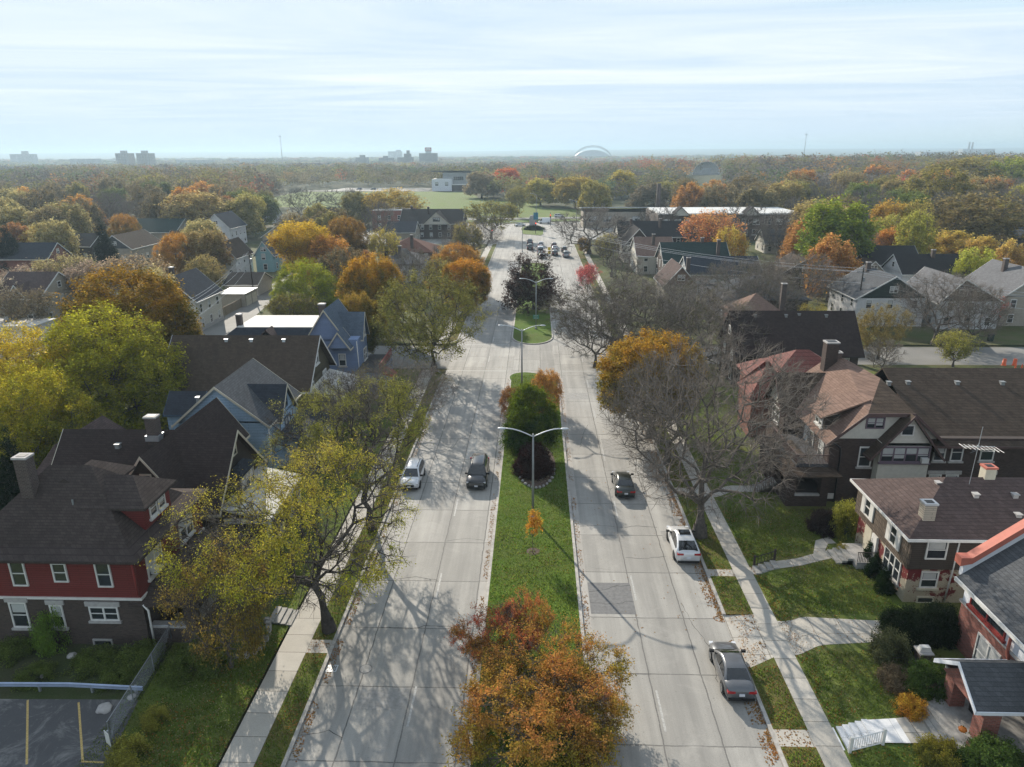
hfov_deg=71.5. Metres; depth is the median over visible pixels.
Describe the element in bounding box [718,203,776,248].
garden tree
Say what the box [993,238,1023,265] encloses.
garden tree
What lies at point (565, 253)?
queued car
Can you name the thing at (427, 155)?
brewery building
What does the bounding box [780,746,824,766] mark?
verge
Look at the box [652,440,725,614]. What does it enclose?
kerb
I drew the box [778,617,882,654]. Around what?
driveway
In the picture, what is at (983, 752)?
bush
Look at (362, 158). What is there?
mill building
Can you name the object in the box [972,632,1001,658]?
window
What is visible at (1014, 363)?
traffic barrel
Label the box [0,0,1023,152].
sky
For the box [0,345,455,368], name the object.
cross street
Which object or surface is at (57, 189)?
broadleaf tree
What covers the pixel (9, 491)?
spruce tree
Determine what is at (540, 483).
mulch bed
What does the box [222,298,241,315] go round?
board fence
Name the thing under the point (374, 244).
garden tree
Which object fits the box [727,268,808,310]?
garden tree
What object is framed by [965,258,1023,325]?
taupe house
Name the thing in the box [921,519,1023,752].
red brick house
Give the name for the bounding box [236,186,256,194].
broadleaf tree
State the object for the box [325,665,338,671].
storm drain
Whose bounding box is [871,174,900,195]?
broadleaf tree
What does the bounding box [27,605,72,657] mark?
weed shrub
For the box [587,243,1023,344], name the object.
yards
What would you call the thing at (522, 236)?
street lamp
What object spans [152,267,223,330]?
cream alley house
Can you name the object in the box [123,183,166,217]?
broadleaf tree
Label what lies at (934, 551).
window
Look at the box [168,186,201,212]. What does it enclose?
broadleaf tree
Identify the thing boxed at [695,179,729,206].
broadleaf tree
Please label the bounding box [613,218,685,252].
boulevard black house
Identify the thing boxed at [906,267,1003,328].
pale grey roof house
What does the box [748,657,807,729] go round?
verge
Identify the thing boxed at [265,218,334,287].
ginkgo tree
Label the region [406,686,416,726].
lane dash
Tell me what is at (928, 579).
window
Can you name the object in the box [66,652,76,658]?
rock
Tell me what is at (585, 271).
cherry tree
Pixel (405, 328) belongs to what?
locust tree
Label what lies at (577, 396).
road patch
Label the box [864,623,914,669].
bush
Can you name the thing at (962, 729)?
pumpkin
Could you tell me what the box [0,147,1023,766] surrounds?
ground
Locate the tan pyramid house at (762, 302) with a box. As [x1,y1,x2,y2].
[723,283,787,313]
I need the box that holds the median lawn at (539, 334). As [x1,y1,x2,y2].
[513,263,551,342]
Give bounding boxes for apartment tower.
[115,151,135,164]
[136,151,155,164]
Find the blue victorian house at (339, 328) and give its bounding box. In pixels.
[227,298,396,394]
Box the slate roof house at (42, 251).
[0,242,72,273]
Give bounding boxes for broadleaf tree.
[0,181,11,190]
[0,185,17,199]
[0,195,20,221]
[0,202,28,238]
[0,221,31,241]
[5,189,39,212]
[12,186,35,205]
[15,187,61,212]
[18,208,41,227]
[23,216,82,254]
[26,204,73,231]
[33,199,95,232]
[40,181,70,203]
[58,194,108,232]
[59,194,105,232]
[62,181,91,199]
[93,176,130,198]
[96,185,131,213]
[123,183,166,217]
[127,178,147,196]
[137,190,175,217]
[139,174,173,191]
[140,178,174,198]
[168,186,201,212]
[172,178,194,190]
[176,216,220,250]
[188,181,219,193]
[203,196,232,217]
[207,195,234,218]
[208,183,234,199]
[220,195,266,236]
[221,189,249,200]
[233,190,266,221]
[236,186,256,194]
[250,193,283,227]
[258,190,277,201]
[271,210,312,257]
[298,202,328,221]
[301,231,350,288]
[308,207,348,223]
[312,210,358,237]
[337,191,371,223]
[350,249,373,272]
[670,176,698,200]
[670,182,704,206]
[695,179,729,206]
[728,173,764,201]
[740,180,769,200]
[765,179,806,209]
[776,222,827,257]
[780,216,814,256]
[782,171,815,201]
[787,196,842,234]
[788,168,818,186]
[801,232,863,300]
[814,186,832,200]
[821,194,869,224]
[829,169,866,186]
[834,171,869,204]
[841,179,881,204]
[860,193,882,213]
[865,213,911,243]
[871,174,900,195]
[872,225,909,244]
[878,176,924,200]
[881,186,915,203]
[894,189,932,214]
[922,189,947,204]
[950,172,983,188]
[954,179,992,200]
[971,177,1011,201]
[982,202,1021,231]
[983,175,1016,195]
[984,174,1016,186]
[1004,183,1023,219]
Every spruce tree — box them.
[0,221,18,272]
[0,423,21,510]
[92,218,123,266]
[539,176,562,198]
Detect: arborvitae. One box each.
[861,551,884,578]
[863,540,872,557]
[872,567,896,596]
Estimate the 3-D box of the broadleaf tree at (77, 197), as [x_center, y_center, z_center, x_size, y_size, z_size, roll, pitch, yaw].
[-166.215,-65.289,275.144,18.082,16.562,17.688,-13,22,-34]
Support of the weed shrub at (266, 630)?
on the yards at (250, 682)
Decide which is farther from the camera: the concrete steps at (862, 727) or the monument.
the monument
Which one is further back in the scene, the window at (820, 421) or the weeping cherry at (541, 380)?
the weeping cherry at (541, 380)
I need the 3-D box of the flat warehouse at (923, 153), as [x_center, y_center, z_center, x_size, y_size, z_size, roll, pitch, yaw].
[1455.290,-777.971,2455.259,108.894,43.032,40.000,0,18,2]
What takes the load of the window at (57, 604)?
in the red house at (73, 538)
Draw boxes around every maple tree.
[17,224,61,241]
[41,260,204,396]
[106,213,141,236]
[147,293,202,380]
[151,231,208,274]
[323,215,370,256]
[332,250,406,336]
[339,289,386,353]
[423,242,487,289]
[441,257,494,315]
[494,166,521,192]
[591,326,710,434]
[678,207,746,241]
[712,226,750,255]
[794,193,884,270]
[917,228,974,253]
[955,234,1001,264]
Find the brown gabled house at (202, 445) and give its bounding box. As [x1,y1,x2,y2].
[37,397,300,552]
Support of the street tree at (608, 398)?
on the verge at (673, 466)
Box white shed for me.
[0,318,55,343]
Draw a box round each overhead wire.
[589,237,854,271]
[592,245,852,282]
[597,237,849,270]
[599,236,862,268]
[868,269,1023,292]
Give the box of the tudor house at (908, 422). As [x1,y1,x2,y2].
[753,340,1023,505]
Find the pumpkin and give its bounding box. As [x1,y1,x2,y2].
[958,725,966,732]
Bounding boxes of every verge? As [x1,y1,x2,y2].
[254,653,326,766]
[312,370,443,639]
[449,244,496,343]
[466,219,580,222]
[574,244,623,342]
[639,375,692,487]
[677,494,731,569]
[710,576,752,614]
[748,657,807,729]
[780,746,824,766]
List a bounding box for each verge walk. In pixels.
[306,640,332,652]
[675,488,696,493]
[708,569,734,575]
[773,729,815,746]
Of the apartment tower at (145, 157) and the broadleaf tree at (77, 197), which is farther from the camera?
the apartment tower at (145, 157)
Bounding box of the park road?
[467,217,578,219]
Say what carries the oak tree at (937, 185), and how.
on the ground at (314, 187)
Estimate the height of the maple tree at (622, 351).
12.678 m
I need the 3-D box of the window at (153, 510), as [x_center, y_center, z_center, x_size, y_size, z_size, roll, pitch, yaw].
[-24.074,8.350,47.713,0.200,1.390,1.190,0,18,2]
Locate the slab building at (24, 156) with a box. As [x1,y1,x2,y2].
[9,151,38,164]
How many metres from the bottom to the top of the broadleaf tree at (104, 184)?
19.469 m
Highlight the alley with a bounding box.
[202,272,296,334]
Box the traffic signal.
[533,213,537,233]
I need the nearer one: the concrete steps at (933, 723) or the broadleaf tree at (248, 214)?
the concrete steps at (933, 723)
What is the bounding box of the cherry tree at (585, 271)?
[575,262,601,291]
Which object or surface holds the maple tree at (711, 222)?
on the yards at (1011, 335)
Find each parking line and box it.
[26,700,28,763]
[78,702,83,760]
[81,761,103,762]
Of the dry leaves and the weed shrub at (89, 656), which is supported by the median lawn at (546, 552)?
the dry leaves
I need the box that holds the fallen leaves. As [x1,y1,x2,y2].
[137,345,933,766]
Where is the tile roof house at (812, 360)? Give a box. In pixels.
[737,350,842,436]
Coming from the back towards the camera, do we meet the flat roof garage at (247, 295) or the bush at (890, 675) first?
the flat roof garage at (247, 295)
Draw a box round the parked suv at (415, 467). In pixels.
[399,458,424,489]
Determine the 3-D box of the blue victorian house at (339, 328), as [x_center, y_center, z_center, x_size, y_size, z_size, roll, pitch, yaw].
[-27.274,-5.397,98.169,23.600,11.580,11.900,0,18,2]
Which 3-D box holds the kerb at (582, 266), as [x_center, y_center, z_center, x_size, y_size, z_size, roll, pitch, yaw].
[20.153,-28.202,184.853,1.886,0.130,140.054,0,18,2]
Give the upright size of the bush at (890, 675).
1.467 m
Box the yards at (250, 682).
[13,369,419,766]
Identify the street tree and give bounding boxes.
[305,367,384,431]
[342,352,459,428]
[393,247,431,298]
[420,256,454,298]
[426,240,466,260]
[439,219,503,250]
[451,221,484,250]
[461,195,523,238]
[534,271,707,351]
[543,204,633,253]
[553,296,638,367]
[574,269,759,350]
[592,235,630,276]
[594,233,620,263]
[597,325,843,538]
[597,346,737,465]
[605,249,645,291]
[630,291,769,371]
[651,293,688,328]
[797,302,827,310]
[857,301,915,359]
[864,337,907,367]
[888,270,1005,345]
[932,328,983,366]
[937,281,1016,346]
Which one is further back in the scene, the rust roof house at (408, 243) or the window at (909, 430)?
the rust roof house at (408, 243)
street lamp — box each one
[498,325,545,383]
[498,427,568,518]
[510,221,522,251]
[519,278,552,328]
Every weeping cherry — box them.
[498,385,521,419]
[528,368,564,413]
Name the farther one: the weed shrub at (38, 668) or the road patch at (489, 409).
the road patch at (489, 409)
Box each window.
[3,598,30,630]
[7,563,29,586]
[44,600,68,630]
[50,564,69,582]
[84,601,122,623]
[92,639,112,644]
[93,564,113,587]
[145,541,166,582]
[148,501,160,520]
[157,494,168,511]
[177,510,195,546]
[241,466,255,494]
[284,412,290,425]
[315,354,319,366]
[338,354,347,367]
[363,346,367,361]
[453,176,463,179]
[632,216,639,220]
[772,402,779,425]
[808,429,814,444]
[813,416,822,428]
[817,439,824,456]
[827,493,833,498]
[855,446,871,468]
[860,495,874,522]
[865,300,872,308]
[865,417,885,428]
[877,446,931,464]
[882,545,901,587]
[885,521,901,551]
[886,300,893,308]
[889,286,897,292]
[900,424,915,435]
[916,571,939,590]
[916,596,934,602]
[924,542,948,559]
[927,470,944,476]
[930,448,946,462]
[944,471,961,476]
[947,449,963,462]
[966,597,1005,643]
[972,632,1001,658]
[977,449,994,462]
[1006,314,1013,322]
[1009,299,1016,307]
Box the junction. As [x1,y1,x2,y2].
[361,222,613,243]
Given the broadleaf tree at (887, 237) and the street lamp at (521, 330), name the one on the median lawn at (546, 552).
the street lamp at (521, 330)
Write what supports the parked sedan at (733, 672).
on the roadway at (707, 723)
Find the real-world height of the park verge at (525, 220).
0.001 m
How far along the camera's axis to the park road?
341.33 m
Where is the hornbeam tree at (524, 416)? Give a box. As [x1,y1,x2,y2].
[499,379,562,460]
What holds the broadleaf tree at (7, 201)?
on the ground at (314, 187)
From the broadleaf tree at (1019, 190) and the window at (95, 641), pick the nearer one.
the window at (95, 641)
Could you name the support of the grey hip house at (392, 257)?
on the yards at (253, 247)
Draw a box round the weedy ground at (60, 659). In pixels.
[0,642,173,699]
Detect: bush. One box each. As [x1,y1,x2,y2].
[509,440,555,480]
[804,506,845,538]
[828,498,858,540]
[835,541,849,549]
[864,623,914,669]
[871,661,916,698]
[874,602,941,652]
[888,689,929,722]
[900,655,947,704]
[912,730,963,766]
[920,597,961,650]
[951,730,1023,766]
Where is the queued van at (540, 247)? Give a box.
[537,245,543,254]
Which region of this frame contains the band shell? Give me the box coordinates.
[692,161,719,174]
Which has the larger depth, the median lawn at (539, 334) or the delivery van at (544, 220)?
the delivery van at (544, 220)
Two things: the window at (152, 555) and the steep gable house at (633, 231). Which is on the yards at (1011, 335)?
the steep gable house at (633, 231)
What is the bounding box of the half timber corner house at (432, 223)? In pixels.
[399,206,466,238]
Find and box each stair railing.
[753,549,776,565]
[848,728,886,753]
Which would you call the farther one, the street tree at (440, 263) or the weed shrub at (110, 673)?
the street tree at (440, 263)
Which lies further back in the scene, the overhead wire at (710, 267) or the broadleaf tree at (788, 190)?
the broadleaf tree at (788, 190)
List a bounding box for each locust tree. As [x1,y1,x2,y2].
[134,434,421,634]
[248,369,433,530]
[369,266,497,371]
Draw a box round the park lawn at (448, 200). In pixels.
[272,192,641,217]
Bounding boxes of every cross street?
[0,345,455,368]
[627,347,1023,364]
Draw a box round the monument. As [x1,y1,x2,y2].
[529,215,535,224]
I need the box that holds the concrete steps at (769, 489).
[752,476,776,491]
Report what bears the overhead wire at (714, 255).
attached to the utility pole at (863, 278)
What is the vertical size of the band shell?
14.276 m
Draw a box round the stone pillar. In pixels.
[913,645,934,663]
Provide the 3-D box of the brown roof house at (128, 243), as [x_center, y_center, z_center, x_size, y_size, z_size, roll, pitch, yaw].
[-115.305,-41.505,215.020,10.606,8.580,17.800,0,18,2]
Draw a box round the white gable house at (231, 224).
[201,211,246,242]
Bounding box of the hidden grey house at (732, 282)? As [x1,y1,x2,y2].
[706,275,811,317]
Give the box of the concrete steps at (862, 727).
[836,719,879,750]
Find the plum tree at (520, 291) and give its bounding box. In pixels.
[498,247,570,315]
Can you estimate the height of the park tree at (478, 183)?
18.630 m
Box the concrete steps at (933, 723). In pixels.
[915,705,954,741]
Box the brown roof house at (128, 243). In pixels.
[100,229,160,262]
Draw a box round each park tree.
[462,171,502,197]
[505,184,531,214]
[522,177,561,205]
[551,175,596,208]
[577,179,612,208]
[607,169,638,198]
[624,182,670,208]
[659,181,688,204]
[696,181,740,206]
[731,186,785,208]
[782,178,823,203]
[864,164,889,177]
[901,169,922,178]
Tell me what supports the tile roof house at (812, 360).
on the yards at (841, 649)
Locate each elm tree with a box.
[0,318,103,460]
[0,357,110,488]
[25,297,192,448]
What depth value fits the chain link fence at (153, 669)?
41.91 m
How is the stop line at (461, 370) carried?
on the roadway at (430, 664)
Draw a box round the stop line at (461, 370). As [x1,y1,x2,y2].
[447,370,476,370]
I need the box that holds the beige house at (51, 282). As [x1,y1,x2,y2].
[0,271,83,321]
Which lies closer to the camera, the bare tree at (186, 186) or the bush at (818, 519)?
the bush at (818, 519)
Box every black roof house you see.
[856,245,917,265]
[881,249,966,281]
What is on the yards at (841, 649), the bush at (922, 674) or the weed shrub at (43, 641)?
the bush at (922, 674)
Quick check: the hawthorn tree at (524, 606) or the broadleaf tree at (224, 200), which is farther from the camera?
the broadleaf tree at (224, 200)
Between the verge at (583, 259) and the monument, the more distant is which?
the monument
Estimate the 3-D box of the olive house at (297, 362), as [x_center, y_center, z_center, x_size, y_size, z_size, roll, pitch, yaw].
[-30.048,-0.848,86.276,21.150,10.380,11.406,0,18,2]
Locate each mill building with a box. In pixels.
[356,155,368,162]
[379,156,393,161]
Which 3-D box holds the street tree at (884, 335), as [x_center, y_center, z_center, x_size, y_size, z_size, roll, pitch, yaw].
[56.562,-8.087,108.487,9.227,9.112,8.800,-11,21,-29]
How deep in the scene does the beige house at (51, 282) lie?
135.59 m
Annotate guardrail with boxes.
[0,682,142,693]
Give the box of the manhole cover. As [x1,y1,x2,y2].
[359,664,371,672]
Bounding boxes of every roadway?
[286,241,525,766]
[513,241,554,374]
[544,241,782,766]
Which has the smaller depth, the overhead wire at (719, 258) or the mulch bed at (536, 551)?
the mulch bed at (536, 551)
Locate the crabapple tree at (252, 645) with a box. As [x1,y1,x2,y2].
[153,530,279,670]
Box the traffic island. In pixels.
[521,226,542,234]
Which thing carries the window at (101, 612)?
in the red house at (73, 538)
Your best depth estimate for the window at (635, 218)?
295.79 m
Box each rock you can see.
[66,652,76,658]
[95,702,112,713]
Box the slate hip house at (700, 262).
[679,256,762,294]
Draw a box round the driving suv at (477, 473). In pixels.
[465,453,489,488]
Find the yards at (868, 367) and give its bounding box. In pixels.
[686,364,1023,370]
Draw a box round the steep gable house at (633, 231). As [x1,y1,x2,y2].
[619,224,645,262]
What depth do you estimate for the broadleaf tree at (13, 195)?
308.85 m
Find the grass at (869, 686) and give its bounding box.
[75,372,955,766]
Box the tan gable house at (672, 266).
[653,257,696,306]
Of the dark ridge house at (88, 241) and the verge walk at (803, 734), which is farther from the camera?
the dark ridge house at (88, 241)
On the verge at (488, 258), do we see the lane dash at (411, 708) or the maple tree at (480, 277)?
the maple tree at (480, 277)
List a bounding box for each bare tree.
[81,186,98,201]
[89,190,129,231]
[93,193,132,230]
[127,198,160,219]
[176,178,194,189]
[252,175,284,200]
[272,211,302,227]
[359,200,395,242]
[783,196,804,210]
[804,177,845,202]
[846,230,885,244]
[847,185,897,223]
[861,173,877,181]
[929,190,955,210]
[953,189,992,228]
[988,175,1023,196]
[991,186,1023,217]
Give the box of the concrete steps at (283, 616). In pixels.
[270,606,298,627]
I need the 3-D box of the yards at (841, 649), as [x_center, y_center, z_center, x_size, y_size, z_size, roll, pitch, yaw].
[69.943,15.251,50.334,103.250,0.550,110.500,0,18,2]
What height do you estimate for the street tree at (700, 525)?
18.147 m
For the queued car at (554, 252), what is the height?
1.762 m
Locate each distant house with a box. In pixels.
[166,230,200,253]
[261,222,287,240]
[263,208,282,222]
[311,207,336,213]
[754,229,785,252]
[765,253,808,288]
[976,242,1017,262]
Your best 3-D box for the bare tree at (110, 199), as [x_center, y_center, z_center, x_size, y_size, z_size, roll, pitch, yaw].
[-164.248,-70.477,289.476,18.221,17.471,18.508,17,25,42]
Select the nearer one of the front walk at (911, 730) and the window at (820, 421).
the front walk at (911, 730)
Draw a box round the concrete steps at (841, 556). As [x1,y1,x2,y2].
[827,546,852,564]
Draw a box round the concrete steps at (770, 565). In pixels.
[752,560,779,574]
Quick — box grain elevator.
[397,150,413,162]
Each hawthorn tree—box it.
[439,654,625,766]
[444,598,545,674]
[473,610,636,728]
[497,583,557,641]
[513,649,640,766]
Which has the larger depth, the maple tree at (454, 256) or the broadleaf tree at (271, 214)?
the broadleaf tree at (271, 214)
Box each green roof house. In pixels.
[136,218,187,245]
[654,237,729,274]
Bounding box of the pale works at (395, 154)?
[388,150,401,157]
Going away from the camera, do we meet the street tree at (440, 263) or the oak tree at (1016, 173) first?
the street tree at (440, 263)
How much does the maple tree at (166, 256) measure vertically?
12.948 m
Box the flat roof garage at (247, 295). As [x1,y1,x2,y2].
[220,287,257,306]
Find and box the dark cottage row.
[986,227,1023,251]
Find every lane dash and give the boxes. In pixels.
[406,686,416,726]
[435,573,441,597]
[630,575,636,600]
[655,690,666,731]
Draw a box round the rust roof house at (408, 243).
[380,234,438,260]
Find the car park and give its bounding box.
[327,188,431,190]
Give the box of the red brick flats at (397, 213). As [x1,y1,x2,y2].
[372,207,415,230]
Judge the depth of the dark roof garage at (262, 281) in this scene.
161.90 m
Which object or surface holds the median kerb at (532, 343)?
on the central roadway at (537, 356)
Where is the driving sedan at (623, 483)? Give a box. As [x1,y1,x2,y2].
[611,471,634,497]
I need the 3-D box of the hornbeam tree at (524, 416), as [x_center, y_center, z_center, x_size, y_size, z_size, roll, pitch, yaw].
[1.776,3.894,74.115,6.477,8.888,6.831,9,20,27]
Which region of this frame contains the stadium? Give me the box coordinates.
[570,145,611,156]
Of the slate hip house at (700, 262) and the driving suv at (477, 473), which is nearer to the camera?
the driving suv at (477, 473)
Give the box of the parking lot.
[0,699,137,766]
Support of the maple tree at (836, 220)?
on the yards at (1011, 335)
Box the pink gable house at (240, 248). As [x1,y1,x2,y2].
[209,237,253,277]
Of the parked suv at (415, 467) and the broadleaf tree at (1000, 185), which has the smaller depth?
the parked suv at (415, 467)
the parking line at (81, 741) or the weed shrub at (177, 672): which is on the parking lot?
the parking line at (81, 741)
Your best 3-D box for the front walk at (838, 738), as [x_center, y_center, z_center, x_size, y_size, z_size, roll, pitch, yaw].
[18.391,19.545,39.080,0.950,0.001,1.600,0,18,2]
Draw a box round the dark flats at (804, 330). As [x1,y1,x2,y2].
[718,311,864,383]
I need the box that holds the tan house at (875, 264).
[855,256,884,271]
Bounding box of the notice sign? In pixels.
[104,730,112,751]
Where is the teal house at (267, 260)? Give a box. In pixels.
[253,239,285,271]
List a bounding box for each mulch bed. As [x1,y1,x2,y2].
[522,447,555,488]
[527,548,539,554]
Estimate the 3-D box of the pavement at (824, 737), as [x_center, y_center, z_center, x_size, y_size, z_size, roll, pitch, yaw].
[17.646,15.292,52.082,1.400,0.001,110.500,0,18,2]
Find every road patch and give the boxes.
[355,688,409,710]
[414,433,441,453]
[476,404,501,414]
[565,393,588,398]
[587,582,635,613]
[601,439,630,454]
[660,531,668,540]
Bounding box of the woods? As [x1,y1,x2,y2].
[0,149,1023,200]
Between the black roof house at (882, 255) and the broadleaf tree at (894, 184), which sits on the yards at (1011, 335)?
the black roof house at (882, 255)
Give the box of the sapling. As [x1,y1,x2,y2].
[524,506,543,552]
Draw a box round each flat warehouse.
[70,159,101,164]
[176,159,214,163]
[232,159,264,162]
[915,152,952,155]
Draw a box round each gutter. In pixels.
[456,378,509,766]
[559,378,608,766]
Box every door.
[246,294,251,305]
[252,291,256,302]
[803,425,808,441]
[862,524,872,548]
[870,533,878,557]
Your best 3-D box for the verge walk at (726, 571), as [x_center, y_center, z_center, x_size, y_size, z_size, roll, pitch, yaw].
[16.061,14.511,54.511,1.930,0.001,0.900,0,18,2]
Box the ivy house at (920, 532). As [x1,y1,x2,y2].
[842,427,1023,602]
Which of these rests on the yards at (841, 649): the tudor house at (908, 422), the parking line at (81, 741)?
the tudor house at (908, 422)
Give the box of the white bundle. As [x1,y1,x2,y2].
[917,644,931,651]
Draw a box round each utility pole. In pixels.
[244,250,253,286]
[857,267,868,290]
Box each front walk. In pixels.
[713,485,755,496]
[776,550,831,567]
[813,537,834,557]
[832,728,844,749]
[868,718,910,742]
[896,717,929,742]
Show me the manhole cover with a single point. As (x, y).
(366, 668)
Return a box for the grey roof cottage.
[385,221,420,242]
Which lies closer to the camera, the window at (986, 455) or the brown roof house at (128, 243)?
the window at (986, 455)
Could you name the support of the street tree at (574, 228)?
on the yards at (1011, 335)
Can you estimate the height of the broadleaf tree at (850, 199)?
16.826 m
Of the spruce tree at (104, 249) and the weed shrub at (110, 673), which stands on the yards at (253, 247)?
the spruce tree at (104, 249)
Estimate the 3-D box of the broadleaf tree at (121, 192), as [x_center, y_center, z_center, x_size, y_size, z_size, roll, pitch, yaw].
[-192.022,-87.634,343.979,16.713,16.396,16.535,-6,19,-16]
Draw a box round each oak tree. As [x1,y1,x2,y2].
[892,208,939,253]
[896,164,980,209]
[917,156,1011,177]
[920,190,1023,246]
[960,154,1023,171]
[980,155,1023,184]
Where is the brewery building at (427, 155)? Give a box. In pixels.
[419,147,437,161]
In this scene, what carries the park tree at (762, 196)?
on the ground at (314, 187)
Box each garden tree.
[0,257,63,280]
[0,276,15,310]
[0,280,56,322]
[19,251,97,283]
[62,255,119,301]
[93,245,175,296]
[134,262,177,312]
[154,188,228,228]
[177,224,233,274]
[184,253,227,289]
[261,290,320,314]
[278,187,327,215]
[309,244,362,299]
[321,188,369,210]
[358,187,429,211]
[367,227,401,261]
[577,237,591,253]
[637,205,680,220]
[689,255,797,303]
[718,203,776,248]
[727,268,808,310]
[738,249,855,305]
[752,208,800,255]
[802,242,832,268]
[868,197,912,231]
[895,197,939,234]
[949,245,998,277]
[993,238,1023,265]
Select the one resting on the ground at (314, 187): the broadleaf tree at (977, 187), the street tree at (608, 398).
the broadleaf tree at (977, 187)
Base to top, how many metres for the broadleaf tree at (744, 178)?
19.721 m
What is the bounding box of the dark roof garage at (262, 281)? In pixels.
[222,272,273,295]
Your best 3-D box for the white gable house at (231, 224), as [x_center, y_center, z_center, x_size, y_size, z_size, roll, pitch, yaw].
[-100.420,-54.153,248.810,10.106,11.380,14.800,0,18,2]
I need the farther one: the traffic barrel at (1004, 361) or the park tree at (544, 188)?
the park tree at (544, 188)
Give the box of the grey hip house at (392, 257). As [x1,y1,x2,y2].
[377,245,429,281]
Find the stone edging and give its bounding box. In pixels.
[233,617,271,660]
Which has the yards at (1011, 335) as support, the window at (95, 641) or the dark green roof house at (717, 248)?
the dark green roof house at (717, 248)
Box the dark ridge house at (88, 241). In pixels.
[52,233,102,259]
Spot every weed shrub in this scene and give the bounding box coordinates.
[0,632,34,668]
[9,657,58,692]
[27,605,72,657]
[61,641,123,682]
[90,660,140,692]
[100,729,156,766]
[108,636,168,675]
[136,703,173,733]
[158,641,217,689]
[188,629,222,651]
[189,642,241,681]
[245,626,273,646]
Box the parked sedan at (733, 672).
[709,641,756,701]
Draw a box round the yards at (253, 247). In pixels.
[41,244,485,343]
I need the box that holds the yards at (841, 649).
[666,371,1023,766]
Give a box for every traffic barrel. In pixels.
[1001,358,1006,365]
[1011,358,1017,365]
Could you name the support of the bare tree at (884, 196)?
on the ground at (314, 187)
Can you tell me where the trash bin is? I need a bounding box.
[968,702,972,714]
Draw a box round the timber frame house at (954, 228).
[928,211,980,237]
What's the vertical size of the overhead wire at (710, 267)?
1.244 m
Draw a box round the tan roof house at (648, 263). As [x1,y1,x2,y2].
[629,234,672,273]
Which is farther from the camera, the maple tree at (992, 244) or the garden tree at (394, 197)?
the garden tree at (394, 197)
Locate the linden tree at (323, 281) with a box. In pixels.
[267,257,344,314]
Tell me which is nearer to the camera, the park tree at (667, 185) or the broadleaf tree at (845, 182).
the broadleaf tree at (845, 182)
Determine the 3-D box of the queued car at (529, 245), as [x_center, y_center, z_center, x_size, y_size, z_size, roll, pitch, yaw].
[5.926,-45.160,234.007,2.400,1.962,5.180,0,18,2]
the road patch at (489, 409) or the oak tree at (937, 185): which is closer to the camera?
the road patch at (489, 409)
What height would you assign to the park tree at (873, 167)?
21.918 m
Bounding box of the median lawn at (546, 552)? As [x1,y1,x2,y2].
[471,372,590,766]
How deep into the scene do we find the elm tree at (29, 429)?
64.42 m
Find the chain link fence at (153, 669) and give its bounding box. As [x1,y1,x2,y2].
[106,625,171,739]
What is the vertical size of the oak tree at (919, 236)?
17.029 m
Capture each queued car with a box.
[526,243,533,249]
[552,250,557,255]
[562,250,569,256]
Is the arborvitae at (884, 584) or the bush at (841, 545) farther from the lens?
the bush at (841, 545)
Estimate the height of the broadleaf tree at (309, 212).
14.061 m
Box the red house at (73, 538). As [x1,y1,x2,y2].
[0,453,248,644]
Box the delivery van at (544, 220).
[538,218,549,223]
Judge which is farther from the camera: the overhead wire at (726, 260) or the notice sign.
the overhead wire at (726, 260)
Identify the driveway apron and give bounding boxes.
[722,614,772,666]
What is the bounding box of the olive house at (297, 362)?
[158,335,358,423]
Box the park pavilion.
[431,171,471,190]
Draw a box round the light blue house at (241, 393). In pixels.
[163,358,338,470]
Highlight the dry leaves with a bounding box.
[138,381,932,766]
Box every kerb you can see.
[281,371,442,766]
[447,241,498,343]
[466,372,596,766]
[512,266,552,344]
[573,244,610,335]
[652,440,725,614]
[746,664,787,766]
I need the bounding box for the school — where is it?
[579,183,794,239]
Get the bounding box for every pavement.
[219,370,432,766]
[437,244,491,343]
[583,250,627,340]
[666,421,851,766]
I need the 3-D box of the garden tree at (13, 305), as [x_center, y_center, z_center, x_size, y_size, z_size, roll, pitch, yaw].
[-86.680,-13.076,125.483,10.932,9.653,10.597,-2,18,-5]
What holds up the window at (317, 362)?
in the olive house at (297, 362)
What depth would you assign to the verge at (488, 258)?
204.46 m
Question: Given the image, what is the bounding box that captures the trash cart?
[987,334,994,340]
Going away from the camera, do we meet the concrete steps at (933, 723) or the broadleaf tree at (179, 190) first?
the concrete steps at (933, 723)
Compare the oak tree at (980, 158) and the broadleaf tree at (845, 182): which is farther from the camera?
the oak tree at (980, 158)
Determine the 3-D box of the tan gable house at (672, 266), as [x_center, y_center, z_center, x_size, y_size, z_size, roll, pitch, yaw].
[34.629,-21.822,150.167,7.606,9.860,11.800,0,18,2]
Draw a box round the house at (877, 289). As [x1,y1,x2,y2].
[827,261,926,325]
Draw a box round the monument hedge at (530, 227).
[523,225,544,229]
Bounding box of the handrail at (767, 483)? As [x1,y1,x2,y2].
[757,472,776,490]
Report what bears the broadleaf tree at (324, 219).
on the yards at (253, 247)

